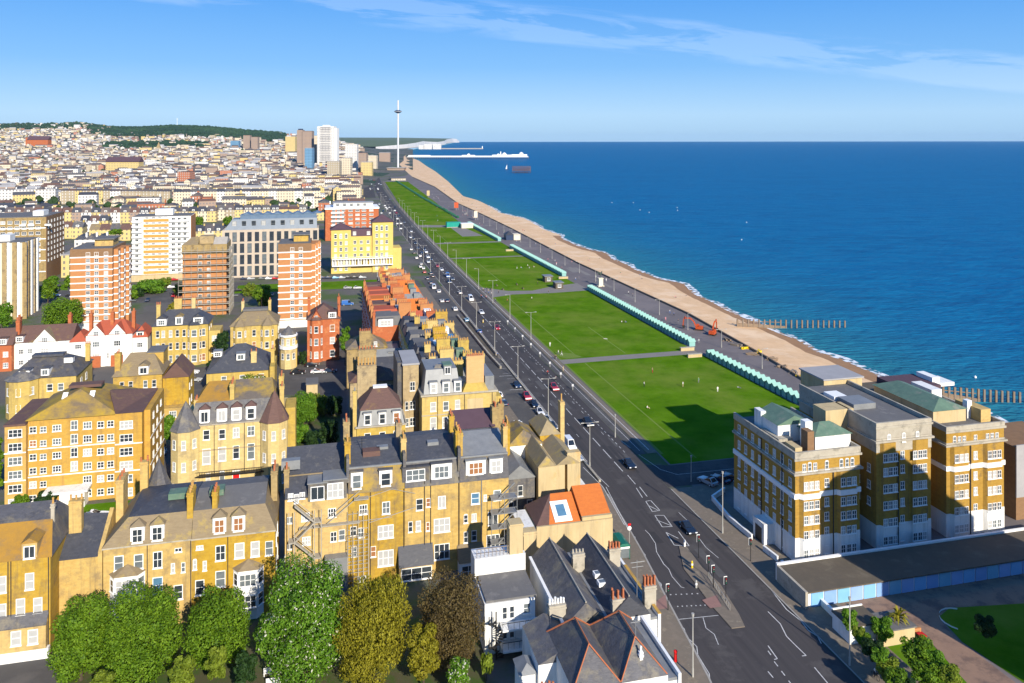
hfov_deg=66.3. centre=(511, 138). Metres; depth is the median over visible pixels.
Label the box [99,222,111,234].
terraced house
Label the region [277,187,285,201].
terraced house
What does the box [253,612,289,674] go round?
tree
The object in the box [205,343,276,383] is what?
house
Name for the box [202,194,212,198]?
house
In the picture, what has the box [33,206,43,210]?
terraced house
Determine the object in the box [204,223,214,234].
terraced house
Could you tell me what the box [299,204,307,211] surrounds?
terraced house
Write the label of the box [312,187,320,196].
terraced house
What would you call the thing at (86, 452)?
window
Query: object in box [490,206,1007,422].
surf
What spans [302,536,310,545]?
window
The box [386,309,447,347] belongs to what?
terraced house
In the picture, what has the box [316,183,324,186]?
terraced house
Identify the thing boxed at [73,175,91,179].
house
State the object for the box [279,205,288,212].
terraced house
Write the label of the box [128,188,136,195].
terraced house
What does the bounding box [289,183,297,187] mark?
terraced house
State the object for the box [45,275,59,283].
tree
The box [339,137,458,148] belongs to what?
cliffs
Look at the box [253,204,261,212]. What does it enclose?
terraced house
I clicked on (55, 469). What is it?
window
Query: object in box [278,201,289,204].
house
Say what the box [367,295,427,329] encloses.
terraced house
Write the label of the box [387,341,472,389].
terraced house
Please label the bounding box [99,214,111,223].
terraced house
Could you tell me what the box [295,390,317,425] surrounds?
tree
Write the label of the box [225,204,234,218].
terraced house
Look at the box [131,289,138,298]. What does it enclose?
tree
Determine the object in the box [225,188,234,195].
terraced house
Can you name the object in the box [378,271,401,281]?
terraced house
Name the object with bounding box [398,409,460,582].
terraced house
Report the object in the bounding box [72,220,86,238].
terraced house
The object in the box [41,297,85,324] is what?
tree
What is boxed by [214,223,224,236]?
terraced house
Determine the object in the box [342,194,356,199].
house
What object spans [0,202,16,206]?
house
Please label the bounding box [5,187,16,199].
terraced house
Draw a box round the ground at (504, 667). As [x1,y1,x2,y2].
[0,143,862,682]
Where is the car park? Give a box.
[363,185,375,197]
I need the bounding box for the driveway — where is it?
[839,574,1023,682]
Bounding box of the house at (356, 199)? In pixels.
[343,197,364,200]
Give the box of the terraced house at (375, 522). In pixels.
[299,415,414,586]
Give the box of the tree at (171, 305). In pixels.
[165,302,173,311]
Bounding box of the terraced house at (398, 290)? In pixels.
[364,285,418,329]
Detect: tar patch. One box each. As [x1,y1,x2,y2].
[538,397,547,402]
[550,400,557,410]
[558,398,571,408]
[568,426,582,438]
[570,435,584,450]
[574,267,589,274]
[601,445,622,466]
[608,446,621,461]
[648,531,663,543]
[660,556,686,586]
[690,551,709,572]
[694,548,726,577]
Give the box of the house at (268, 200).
[265,196,273,204]
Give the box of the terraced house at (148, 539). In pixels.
[102,455,202,623]
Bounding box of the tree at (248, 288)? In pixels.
[241,283,255,295]
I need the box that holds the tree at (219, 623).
[181,584,251,670]
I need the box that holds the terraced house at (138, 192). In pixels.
[135,188,143,196]
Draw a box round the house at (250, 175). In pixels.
[247,173,254,177]
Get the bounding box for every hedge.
[395,180,458,217]
[856,632,870,646]
[861,637,883,662]
[870,646,889,665]
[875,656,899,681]
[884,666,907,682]
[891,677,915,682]
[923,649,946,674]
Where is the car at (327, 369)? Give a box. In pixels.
[324,367,336,372]
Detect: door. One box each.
[755,523,761,542]
[811,592,823,606]
[824,590,836,603]
[837,588,849,602]
[851,586,862,600]
[864,584,875,598]
[876,582,888,596]
[889,580,900,594]
[902,578,913,592]
[914,576,925,590]
[927,574,937,588]
[939,572,950,586]
[951,570,962,584]
[963,568,974,582]
[975,566,986,580]
[987,565,998,578]
[999,563,1009,576]
[1011,561,1021,575]
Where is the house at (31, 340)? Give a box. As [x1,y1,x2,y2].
[14,312,80,368]
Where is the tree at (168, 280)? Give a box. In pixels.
[161,277,171,286]
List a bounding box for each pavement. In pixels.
[383,181,656,452]
[418,286,709,682]
[672,485,920,682]
[708,482,733,491]
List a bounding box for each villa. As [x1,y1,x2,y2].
[4,341,93,419]
[111,345,194,419]
[151,295,222,365]
[170,370,295,490]
[229,297,280,361]
[306,294,340,362]
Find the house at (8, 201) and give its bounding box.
[0,199,15,202]
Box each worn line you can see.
[454,260,662,453]
[507,297,573,353]
[585,363,696,457]
[589,327,624,352]
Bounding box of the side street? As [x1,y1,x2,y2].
[647,458,733,486]
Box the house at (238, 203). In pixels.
[216,202,239,204]
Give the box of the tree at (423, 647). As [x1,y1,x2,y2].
[405,622,440,682]
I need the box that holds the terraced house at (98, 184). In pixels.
[95,182,103,186]
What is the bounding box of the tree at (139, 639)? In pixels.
[98,579,185,682]
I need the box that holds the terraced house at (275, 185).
[271,184,280,187]
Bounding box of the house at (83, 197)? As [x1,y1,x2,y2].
[78,191,98,205]
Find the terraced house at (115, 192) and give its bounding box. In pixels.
[110,188,121,196]
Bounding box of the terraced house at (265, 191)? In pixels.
[260,187,268,196]
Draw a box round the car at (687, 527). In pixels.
[678,520,697,534]
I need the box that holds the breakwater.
[441,146,482,148]
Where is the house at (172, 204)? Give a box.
[164,201,178,207]
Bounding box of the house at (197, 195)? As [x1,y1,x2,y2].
[190,191,202,201]
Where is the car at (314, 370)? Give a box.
[310,368,324,373]
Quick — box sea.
[413,141,1023,421]
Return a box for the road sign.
[627,523,630,542]
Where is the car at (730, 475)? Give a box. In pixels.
[721,472,733,481]
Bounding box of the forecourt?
[692,481,1023,682]
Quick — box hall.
[105,157,143,170]
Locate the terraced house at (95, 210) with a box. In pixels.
[91,206,101,214]
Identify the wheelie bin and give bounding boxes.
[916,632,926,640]
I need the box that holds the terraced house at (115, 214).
[110,206,121,222]
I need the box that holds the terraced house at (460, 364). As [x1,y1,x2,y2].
[419,351,484,376]
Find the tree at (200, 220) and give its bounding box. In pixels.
[196,216,203,224]
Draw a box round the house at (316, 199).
[303,194,322,207]
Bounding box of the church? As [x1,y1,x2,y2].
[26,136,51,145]
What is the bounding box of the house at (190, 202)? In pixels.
[182,197,194,206]
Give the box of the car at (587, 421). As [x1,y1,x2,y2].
[582,417,593,426]
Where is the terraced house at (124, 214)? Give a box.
[120,206,130,222]
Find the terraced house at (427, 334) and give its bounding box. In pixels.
[378,330,458,368]
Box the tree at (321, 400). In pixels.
[313,393,327,415]
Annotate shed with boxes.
[831,603,875,644]
[872,609,916,646]
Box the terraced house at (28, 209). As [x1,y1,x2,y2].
[23,206,34,211]
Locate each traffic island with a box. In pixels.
[462,295,479,312]
[679,546,744,628]
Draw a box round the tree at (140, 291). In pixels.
[134,288,143,296]
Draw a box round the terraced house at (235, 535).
[191,459,279,621]
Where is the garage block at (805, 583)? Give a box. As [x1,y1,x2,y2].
[776,527,1023,608]
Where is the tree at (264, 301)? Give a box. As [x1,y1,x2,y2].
[256,294,269,306]
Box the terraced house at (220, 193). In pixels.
[217,188,225,201]
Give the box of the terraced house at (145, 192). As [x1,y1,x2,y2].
[142,188,149,196]
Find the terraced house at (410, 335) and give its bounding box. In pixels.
[376,322,454,365]
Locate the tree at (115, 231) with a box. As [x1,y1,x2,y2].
[108,229,123,234]
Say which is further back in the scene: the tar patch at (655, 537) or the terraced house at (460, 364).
the terraced house at (460, 364)
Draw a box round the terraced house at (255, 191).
[251,187,259,195]
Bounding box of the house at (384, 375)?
[347,345,392,432]
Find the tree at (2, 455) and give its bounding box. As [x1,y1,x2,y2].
[0,437,4,486]
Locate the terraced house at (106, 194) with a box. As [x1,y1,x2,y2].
[103,188,110,203]
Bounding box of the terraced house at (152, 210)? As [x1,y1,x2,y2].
[149,206,159,213]
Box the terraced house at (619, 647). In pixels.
[541,610,680,682]
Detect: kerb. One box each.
[608,494,711,682]
[671,489,864,682]
[939,607,957,629]
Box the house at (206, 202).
[197,197,215,205]
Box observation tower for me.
[387,100,406,169]
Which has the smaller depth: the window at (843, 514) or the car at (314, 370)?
the window at (843, 514)
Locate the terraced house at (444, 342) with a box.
[413,336,468,355]
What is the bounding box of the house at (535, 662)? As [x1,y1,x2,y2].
[513,596,566,682]
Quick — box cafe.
[503,231,519,239]
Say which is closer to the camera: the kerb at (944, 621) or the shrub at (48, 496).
the kerb at (944, 621)
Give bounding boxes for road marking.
[384,207,586,460]
[389,206,827,682]
[415,224,648,449]
[415,227,639,450]
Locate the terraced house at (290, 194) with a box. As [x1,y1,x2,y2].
[286,187,294,201]
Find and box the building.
[1004,421,1023,519]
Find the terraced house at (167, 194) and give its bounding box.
[163,189,171,203]
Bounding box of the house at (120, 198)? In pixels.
[112,194,125,204]
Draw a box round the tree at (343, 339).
[339,326,350,365]
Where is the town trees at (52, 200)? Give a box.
[0,128,370,211]
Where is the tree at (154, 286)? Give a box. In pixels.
[131,279,166,293]
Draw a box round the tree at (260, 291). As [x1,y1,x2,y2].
[250,285,271,306]
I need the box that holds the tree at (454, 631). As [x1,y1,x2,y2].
[416,565,485,670]
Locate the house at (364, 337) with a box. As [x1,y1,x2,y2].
[345,328,387,388]
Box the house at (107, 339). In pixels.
[68,308,151,367]
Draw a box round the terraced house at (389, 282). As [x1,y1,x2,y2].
[362,277,419,328]
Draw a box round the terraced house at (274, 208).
[271,204,279,212]
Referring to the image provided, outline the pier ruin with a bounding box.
[512,166,530,172]
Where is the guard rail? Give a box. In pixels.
[708,572,729,607]
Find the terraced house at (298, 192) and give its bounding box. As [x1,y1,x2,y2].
[294,187,302,203]
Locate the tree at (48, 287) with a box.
[39,278,57,303]
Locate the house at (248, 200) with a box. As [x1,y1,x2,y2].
[246,196,263,203]
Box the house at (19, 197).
[12,191,35,204]
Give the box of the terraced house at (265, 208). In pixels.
[262,204,270,212]
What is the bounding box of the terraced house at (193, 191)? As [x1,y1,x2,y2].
[191,188,199,194]
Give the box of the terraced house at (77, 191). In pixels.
[75,188,83,203]
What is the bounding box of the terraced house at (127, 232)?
[120,222,131,240]
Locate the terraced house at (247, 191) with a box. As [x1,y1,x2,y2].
[243,188,251,195]
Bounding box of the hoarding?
[446,221,460,227]
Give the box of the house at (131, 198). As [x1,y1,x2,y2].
[124,195,140,204]
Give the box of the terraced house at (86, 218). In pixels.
[80,214,91,231]
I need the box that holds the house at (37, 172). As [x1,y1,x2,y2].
[31,171,46,175]
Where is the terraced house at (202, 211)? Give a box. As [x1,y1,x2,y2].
[198,205,207,221]
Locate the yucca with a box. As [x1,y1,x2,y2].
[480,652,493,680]
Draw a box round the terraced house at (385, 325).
[371,308,435,340]
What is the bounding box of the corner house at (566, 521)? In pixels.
[511,483,612,578]
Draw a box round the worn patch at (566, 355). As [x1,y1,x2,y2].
[555,352,580,358]
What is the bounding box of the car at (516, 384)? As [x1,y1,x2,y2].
[513,381,520,387]
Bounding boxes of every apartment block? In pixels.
[3,380,164,506]
[178,171,194,181]
[222,210,320,277]
[324,201,378,240]
[327,161,341,174]
[424,144,431,148]
[433,144,440,148]
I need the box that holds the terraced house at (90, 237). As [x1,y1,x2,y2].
[84,232,98,242]
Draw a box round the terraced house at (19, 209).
[14,206,25,211]
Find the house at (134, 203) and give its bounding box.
[127,200,152,204]
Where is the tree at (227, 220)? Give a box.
[223,216,231,224]
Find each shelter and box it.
[542,274,552,281]
[552,280,563,288]
[613,532,629,558]
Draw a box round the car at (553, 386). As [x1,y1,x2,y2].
[549,382,558,390]
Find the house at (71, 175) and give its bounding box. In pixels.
[68,172,85,178]
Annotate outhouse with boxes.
[306,377,317,393]
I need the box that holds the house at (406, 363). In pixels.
[393,349,419,431]
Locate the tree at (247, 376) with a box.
[241,373,264,378]
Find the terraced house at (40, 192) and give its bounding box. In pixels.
[35,187,47,202]
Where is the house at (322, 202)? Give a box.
[318,198,329,210]
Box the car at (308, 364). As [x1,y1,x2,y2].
[305,362,318,366]
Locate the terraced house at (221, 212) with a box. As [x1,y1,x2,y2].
[217,204,225,219]
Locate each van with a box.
[341,300,353,305]
[468,294,473,300]
[564,434,576,448]
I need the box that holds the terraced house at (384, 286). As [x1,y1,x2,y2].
[363,281,422,329]
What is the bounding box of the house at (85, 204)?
[75,201,95,206]
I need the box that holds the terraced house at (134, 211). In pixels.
[130,206,140,222]
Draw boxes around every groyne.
[737,319,845,327]
[942,386,1020,402]
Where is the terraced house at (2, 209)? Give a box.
[0,206,6,212]
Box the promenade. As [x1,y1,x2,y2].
[384,173,800,464]
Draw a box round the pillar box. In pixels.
[674,649,677,661]
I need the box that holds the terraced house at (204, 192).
[199,188,208,196]
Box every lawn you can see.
[59,284,67,289]
[84,500,130,512]
[234,280,376,293]
[385,182,799,463]
[887,639,966,682]
[940,603,1023,682]
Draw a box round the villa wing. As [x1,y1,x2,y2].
[279,325,297,369]
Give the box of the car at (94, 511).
[85,509,108,512]
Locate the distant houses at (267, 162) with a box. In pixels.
[0,122,368,200]
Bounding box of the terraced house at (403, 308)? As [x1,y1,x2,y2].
[369,298,432,329]
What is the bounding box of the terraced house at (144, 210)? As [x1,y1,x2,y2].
[139,206,149,213]
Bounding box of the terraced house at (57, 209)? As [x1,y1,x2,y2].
[52,206,62,211]
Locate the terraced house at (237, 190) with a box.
[234,188,242,195]
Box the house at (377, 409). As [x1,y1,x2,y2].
[352,356,406,436]
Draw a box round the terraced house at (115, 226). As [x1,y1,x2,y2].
[110,222,121,240]
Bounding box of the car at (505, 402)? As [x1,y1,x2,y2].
[502,399,508,405]
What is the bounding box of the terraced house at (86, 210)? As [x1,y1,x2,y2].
[81,206,92,216]
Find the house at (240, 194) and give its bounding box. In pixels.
[235,190,245,195]
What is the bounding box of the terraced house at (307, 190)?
[303,187,311,196]
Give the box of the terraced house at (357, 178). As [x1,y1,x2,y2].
[354,176,360,184]
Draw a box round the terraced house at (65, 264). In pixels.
[61,248,71,277]
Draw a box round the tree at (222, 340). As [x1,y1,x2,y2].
[211,330,229,350]
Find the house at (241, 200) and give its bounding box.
[222,195,246,204]
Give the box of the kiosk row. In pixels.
[389,177,405,179]
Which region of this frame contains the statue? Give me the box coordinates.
[596,271,603,286]
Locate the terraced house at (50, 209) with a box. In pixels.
[44,206,53,211]
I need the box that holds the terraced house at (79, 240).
[74,232,88,247]
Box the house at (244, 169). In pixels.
[238,168,251,171]
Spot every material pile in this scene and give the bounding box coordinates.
[730,343,742,346]
[746,352,759,355]
[765,356,777,360]
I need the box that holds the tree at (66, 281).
[63,275,69,286]
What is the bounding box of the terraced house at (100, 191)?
[96,188,103,203]
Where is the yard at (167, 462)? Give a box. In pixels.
[163,445,170,480]
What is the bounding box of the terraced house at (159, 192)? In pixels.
[156,188,163,202]
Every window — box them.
[0,576,6,593]
[0,603,6,615]
[7,429,22,438]
[7,443,21,452]
[7,457,21,466]
[7,470,22,480]
[7,484,22,494]
[10,630,21,647]
[15,598,24,616]
[18,349,23,354]
[18,360,23,365]
[24,572,34,590]
[27,629,38,645]
[29,426,36,433]
[29,440,36,447]
[29,454,36,461]
[29,467,36,474]
[29,481,36,488]
[29,495,36,501]
[33,597,42,613]
[39,440,46,446]
[39,453,46,460]
[39,467,46,474]
[39,481,46,487]
[40,426,46,432]
[46,384,52,391]
[52,424,61,431]
[52,438,61,445]
[52,452,61,459]
[52,465,61,472]
[57,383,63,390]
[70,420,77,430]
[70,434,77,444]
[70,447,77,457]
[70,461,77,471]
[74,344,80,349]
[83,421,91,429]
[83,435,91,443]
[83,448,91,456]
[83,462,91,470]
[83,475,91,483]
[97,421,104,428]
[97,434,104,441]
[97,448,104,455]
[97,461,104,468]
[97,475,104,482]
[97,488,103,495]
[107,420,113,427]
[107,434,114,441]
[107,447,114,454]
[107,460,113,467]
[107,474,114,481]
[107,487,113,494]
[113,555,123,571]
[119,420,132,429]
[119,447,132,456]
[119,460,132,469]
[120,434,132,442]
[128,474,132,482]
[128,487,132,496]
[134,554,143,569]
[137,342,142,347]
[143,380,147,387]
[152,380,155,387]
[152,551,162,569]
[152,576,162,594]
[169,411,176,417]
[170,563,175,573]
[174,547,182,553]
[174,584,182,600]
[181,562,185,573]
[192,559,196,570]
[195,579,204,596]
[196,545,203,550]
[202,448,210,464]
[202,561,206,571]
[203,430,209,440]
[215,545,225,561]
[215,570,225,588]
[218,429,225,439]
[218,447,226,461]
[232,232,236,241]
[232,244,236,252]
[232,255,236,264]
[232,266,236,275]
[232,427,239,438]
[232,445,239,459]
[234,542,244,559]
[240,232,243,241]
[240,244,243,252]
[240,255,243,263]
[240,266,243,275]
[247,232,251,240]
[247,243,251,252]
[247,255,251,263]
[247,266,251,274]
[247,426,254,436]
[247,443,254,459]
[250,541,259,557]
[255,232,258,240]
[255,243,258,251]
[255,254,258,263]
[255,266,258,274]
[262,232,265,240]
[262,243,265,251]
[262,254,265,263]
[262,265,266,274]
[265,541,273,556]
[269,231,273,240]
[269,265,273,274]
[270,243,273,251]
[270,254,273,262]
[277,231,280,240]
[284,231,287,238]
[287,493,293,501]
[287,517,292,524]
[287,544,292,550]
[294,494,298,503]
[299,492,305,499]
[301,512,309,521]
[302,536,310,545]
[313,230,316,238]
[327,508,336,518]
[330,325,334,331]
[330,337,334,343]
[330,350,334,356]
[330,531,336,542]
[338,529,345,541]
[350,526,356,536]
[351,546,356,557]
[357,527,364,538]
[359,504,367,515]
[370,546,375,557]
[377,524,393,539]
[377,549,393,567]
[382,501,390,514]
[401,565,431,582]
[408,521,412,532]
[409,401,415,409]
[409,417,415,426]
[410,382,414,391]
[415,520,420,532]
[416,498,423,511]
[426,498,430,507]
[426,522,429,531]
[430,402,436,411]
[430,417,436,429]
[433,517,449,533]
[434,543,449,560]
[438,496,445,509]
[443,401,448,411]
[455,400,459,409]
[462,565,470,573]
[463,514,467,523]
[463,531,467,543]
[471,492,479,504]
[471,513,476,522]
[471,530,476,541]
[486,534,499,546]
[488,512,497,526]
[493,490,501,501]
[502,607,507,620]
[509,606,514,619]
[509,631,514,639]
[517,485,522,496]
[523,603,530,614]
[750,467,753,477]
[750,494,753,504]
[751,480,753,491]
[757,454,760,465]
[757,472,760,483]
[757,486,760,496]
[757,500,760,510]
[765,460,768,470]
[765,478,768,489]
[765,492,768,502]
[772,465,775,476]
[772,484,775,495]
[772,498,775,509]
[772,512,775,523]
[788,459,791,470]
[788,477,791,488]
[788,496,791,507]
[788,510,791,522]
[788,525,791,536]
[802,464,806,472]
[803,482,808,491]
[803,501,808,511]
[803,516,808,525]
[803,531,808,540]
[804,550,808,557]
[808,462,811,471]
[809,481,814,490]
[809,501,814,510]
[809,515,814,525]
[809,530,814,540]
[809,549,813,557]
[813,462,817,471]
[815,481,819,490]
[815,500,819,509]
[815,515,819,524]
[815,530,819,539]
[815,548,818,556]
[824,478,829,487]
[824,497,829,506]
[824,512,829,521]
[824,527,829,536]
[825,460,828,469]
[839,459,843,468]
[841,478,845,487]
[841,497,845,506]
[841,511,845,520]
[841,526,845,535]
[841,544,845,552]
[845,458,848,467]
[846,477,851,486]
[846,496,851,505]
[846,510,851,520]
[846,525,851,534]
[847,544,850,551]
[850,457,854,466]
[852,476,856,485]
[852,496,856,505]
[852,510,856,519]
[852,525,856,534]
[852,543,856,551]
[866,462,870,472]
[866,495,870,505]
[867,479,870,489]
[883,454,888,462]
[883,468,888,476]
[883,485,888,493]
[883,501,888,510]
[883,519,888,527]
[883,537,888,545]
[888,453,892,462]
[888,467,892,476]
[888,484,893,493]
[888,501,893,509]
[888,518,892,527]
[889,536,893,545]
[893,453,897,461]
[893,467,897,475]
[893,483,897,492]
[893,500,897,509]
[893,517,897,526]
[893,535,897,544]
[900,451,904,459]
[900,464,904,473]
[900,481,904,490]
[900,498,904,506]
[900,515,904,523]
[900,533,904,541]
[902,432,905,442]
[913,450,917,459]
[913,464,917,473]
[913,481,917,490]
[913,498,917,506]
[913,515,917,524]
[913,533,917,541]
[918,450,922,459]
[918,464,922,472]
[918,480,922,489]
[918,497,922,506]
[918,514,922,523]
[918,532,922,541]
[922,449,927,458]
[922,463,926,472]
[922,480,927,488]
[922,496,927,505]
[922,513,927,522]
[923,531,927,540]
[954,454,959,463]
[954,475,959,483]
[954,491,959,499]
[954,507,958,516]
[954,525,959,533]
[959,454,964,462]
[959,474,964,483]
[959,490,964,498]
[959,507,964,515]
[960,524,964,533]
[964,453,968,462]
[964,474,968,482]
[964,489,968,498]
[964,506,968,515]
[964,524,968,532]
[973,451,977,459]
[973,471,977,479]
[973,487,977,495]
[973,503,977,512]
[987,451,992,459]
[987,471,992,479]
[987,486,992,495]
[987,503,992,512]
[988,520,992,529]
[992,450,997,458]
[992,470,997,479]
[992,486,997,494]
[992,502,996,511]
[993,520,996,528]
[997,450,1001,458]
[997,470,1001,478]
[997,485,1001,494]
[997,502,1001,510]
[997,519,1001,527]
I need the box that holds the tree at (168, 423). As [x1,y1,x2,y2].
[164,414,174,446]
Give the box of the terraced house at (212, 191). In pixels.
[208,188,216,201]
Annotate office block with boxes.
[230,141,240,146]
[305,148,313,168]
[358,153,367,171]
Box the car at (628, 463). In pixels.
[622,458,636,468]
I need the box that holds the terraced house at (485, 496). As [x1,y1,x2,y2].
[449,401,516,574]
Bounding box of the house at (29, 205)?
[7,203,36,206]
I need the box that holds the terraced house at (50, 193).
[45,187,58,201]
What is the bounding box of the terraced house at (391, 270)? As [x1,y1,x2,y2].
[377,266,405,281]
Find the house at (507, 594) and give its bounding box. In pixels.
[471,517,537,659]
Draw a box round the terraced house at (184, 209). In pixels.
[179,206,189,212]
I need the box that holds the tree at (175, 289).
[172,283,182,295]
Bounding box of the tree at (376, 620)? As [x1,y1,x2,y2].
[332,573,412,682]
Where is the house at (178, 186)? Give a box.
[172,183,188,188]
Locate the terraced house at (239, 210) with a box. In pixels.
[234,204,243,217]
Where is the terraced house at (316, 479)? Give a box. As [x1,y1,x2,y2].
[281,413,350,590]
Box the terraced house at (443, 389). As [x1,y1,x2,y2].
[418,353,501,430]
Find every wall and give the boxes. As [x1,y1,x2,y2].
[413,177,800,378]
[457,315,501,368]
[460,309,496,354]
[501,359,600,481]
[558,276,567,278]
[679,346,693,350]
[687,353,701,357]
[711,487,752,539]
[763,545,777,561]
[780,560,831,615]
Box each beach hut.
[658,323,665,330]
[667,328,674,335]
[676,333,684,340]
[679,335,687,342]
[683,337,691,344]
[687,338,695,345]
[705,349,714,357]
[709,351,718,359]
[713,353,722,361]
[718,356,727,364]
[722,358,731,366]
[727,360,735,368]
[730,362,740,370]
[735,364,745,373]
[740,367,750,375]
[744,369,754,378]
[750,372,759,380]
[754,374,765,383]
[760,377,770,386]
[764,379,775,389]
[770,382,780,391]
[776,385,786,394]
[781,388,792,397]
[786,390,798,400]
[792,394,798,403]
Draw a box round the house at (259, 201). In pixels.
[251,196,264,204]
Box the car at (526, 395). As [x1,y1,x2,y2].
[522,391,531,399]
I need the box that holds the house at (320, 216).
[313,211,323,219]
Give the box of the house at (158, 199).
[137,194,161,202]
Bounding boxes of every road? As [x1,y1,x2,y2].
[0,654,58,682]
[39,280,421,302]
[57,282,247,302]
[194,365,332,395]
[332,346,346,593]
[374,178,861,682]
[422,279,600,485]
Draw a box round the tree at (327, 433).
[317,419,338,443]
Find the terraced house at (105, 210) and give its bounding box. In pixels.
[101,206,111,214]
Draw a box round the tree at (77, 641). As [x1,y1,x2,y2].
[45,590,111,682]
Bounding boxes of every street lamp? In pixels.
[471,302,476,326]
[541,377,555,414]
[581,421,598,465]
[690,455,691,481]
[691,612,693,676]
[721,471,723,532]
[848,596,850,665]
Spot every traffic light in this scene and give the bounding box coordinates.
[666,583,669,591]
[697,534,699,557]
[706,555,709,571]
[711,565,714,587]
[749,537,751,560]
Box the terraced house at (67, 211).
[62,206,72,220]
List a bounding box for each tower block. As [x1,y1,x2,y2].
[0,209,63,280]
[0,233,38,318]
[70,235,130,330]
[131,208,195,281]
[178,234,233,314]
[243,135,251,148]
[251,137,258,148]
[278,232,320,327]
[285,136,296,151]
[297,129,313,163]
[314,135,316,162]
[317,125,338,164]
[341,157,352,174]
[345,144,357,169]
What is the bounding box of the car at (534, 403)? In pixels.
[529,399,539,407]
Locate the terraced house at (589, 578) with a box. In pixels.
[529,532,660,641]
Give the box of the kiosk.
[460,222,473,227]
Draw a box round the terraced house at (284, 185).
[280,183,288,187]
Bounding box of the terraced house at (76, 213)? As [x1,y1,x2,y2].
[71,206,82,220]
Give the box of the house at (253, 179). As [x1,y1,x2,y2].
[249,176,257,181]
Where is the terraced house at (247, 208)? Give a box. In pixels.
[244,204,252,212]
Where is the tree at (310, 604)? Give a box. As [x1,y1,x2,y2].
[257,549,348,682]
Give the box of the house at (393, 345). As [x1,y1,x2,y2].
[386,343,398,353]
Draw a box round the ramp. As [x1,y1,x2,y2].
[460,316,496,357]
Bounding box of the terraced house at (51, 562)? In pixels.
[0,493,115,664]
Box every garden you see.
[63,606,485,682]
[291,396,339,445]
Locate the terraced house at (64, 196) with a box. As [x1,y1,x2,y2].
[61,188,69,203]
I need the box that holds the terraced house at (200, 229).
[196,224,204,236]
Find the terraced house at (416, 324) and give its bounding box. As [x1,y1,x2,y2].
[376,314,456,356]
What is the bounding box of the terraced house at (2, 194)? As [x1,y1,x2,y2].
[0,187,6,199]
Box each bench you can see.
[263,667,276,676]
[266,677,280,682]
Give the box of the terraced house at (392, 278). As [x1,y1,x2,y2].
[387,275,405,283]
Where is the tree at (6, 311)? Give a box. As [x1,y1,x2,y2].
[0,301,13,327]
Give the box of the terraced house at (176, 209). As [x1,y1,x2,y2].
[171,206,179,212]
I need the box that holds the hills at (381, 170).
[0,128,412,188]
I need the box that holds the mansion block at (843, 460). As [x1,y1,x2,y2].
[732,365,1007,559]
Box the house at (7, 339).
[0,317,21,371]
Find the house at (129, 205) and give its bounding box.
[121,205,136,206]
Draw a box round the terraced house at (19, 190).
[15,187,26,191]
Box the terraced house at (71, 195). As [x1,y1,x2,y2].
[68,188,76,202]
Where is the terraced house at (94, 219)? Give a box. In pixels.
[89,214,100,228]
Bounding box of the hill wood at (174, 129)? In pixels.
[0,121,286,148]
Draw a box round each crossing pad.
[656,594,666,608]
[703,595,721,607]
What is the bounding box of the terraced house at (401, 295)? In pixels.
[366,292,427,327]
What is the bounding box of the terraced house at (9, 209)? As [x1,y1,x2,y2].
[5,206,15,212]
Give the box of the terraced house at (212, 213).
[207,205,217,221]
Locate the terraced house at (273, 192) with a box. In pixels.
[268,187,276,199]
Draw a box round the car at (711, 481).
[697,475,718,486]
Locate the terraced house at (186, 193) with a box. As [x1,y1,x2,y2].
[182,188,191,199]
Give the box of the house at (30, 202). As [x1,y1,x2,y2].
[25,200,36,204]
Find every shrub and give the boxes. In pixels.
[10,494,29,503]
[33,489,57,501]
[89,669,115,682]
[166,654,195,682]
[203,646,226,679]
[232,650,257,682]
[296,423,308,443]
[297,350,306,363]
[304,430,317,444]
[446,656,469,682]
[841,608,858,630]
[851,625,865,640]
[870,616,893,642]
[899,634,933,667]
[910,658,944,682]
[939,663,962,682]
[973,613,997,638]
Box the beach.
[400,155,1006,422]
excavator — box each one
[682,316,703,330]
[708,319,717,335]
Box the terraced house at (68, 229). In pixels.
[64,220,74,238]
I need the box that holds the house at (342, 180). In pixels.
[339,178,351,182]
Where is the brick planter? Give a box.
[911,621,920,635]
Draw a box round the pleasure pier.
[407,151,528,158]
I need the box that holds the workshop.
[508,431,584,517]
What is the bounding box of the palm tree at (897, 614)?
[884,604,908,625]
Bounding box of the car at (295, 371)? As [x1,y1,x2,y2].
[290,368,305,374]
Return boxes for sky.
[0,0,1023,148]
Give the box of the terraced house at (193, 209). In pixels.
[188,205,198,216]
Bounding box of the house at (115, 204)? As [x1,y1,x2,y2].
[111,201,124,206]
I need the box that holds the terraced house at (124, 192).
[121,188,129,195]
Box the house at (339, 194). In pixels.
[337,188,354,199]
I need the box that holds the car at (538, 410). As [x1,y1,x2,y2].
[535,407,544,414]
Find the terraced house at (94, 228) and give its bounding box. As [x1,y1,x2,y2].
[89,222,101,235]
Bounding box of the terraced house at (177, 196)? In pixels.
[173,188,182,204]
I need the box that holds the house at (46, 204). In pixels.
[35,201,52,206]
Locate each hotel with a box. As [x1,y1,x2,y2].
[330,214,400,273]
[361,162,372,175]
[368,155,377,168]
[379,152,390,161]
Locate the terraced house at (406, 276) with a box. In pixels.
[381,273,410,281]
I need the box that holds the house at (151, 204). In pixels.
[137,199,166,206]
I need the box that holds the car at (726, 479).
[710,473,731,483]
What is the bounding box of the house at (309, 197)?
[304,192,313,207]
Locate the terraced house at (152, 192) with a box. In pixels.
[149,188,156,196]
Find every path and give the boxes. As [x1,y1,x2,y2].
[395,205,646,454]
[411,225,482,236]
[436,241,499,243]
[451,255,523,258]
[481,283,586,297]
[559,350,697,363]
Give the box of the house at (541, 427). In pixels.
[497,393,564,458]
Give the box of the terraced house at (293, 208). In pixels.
[289,205,298,211]
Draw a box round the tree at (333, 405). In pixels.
[325,395,342,415]

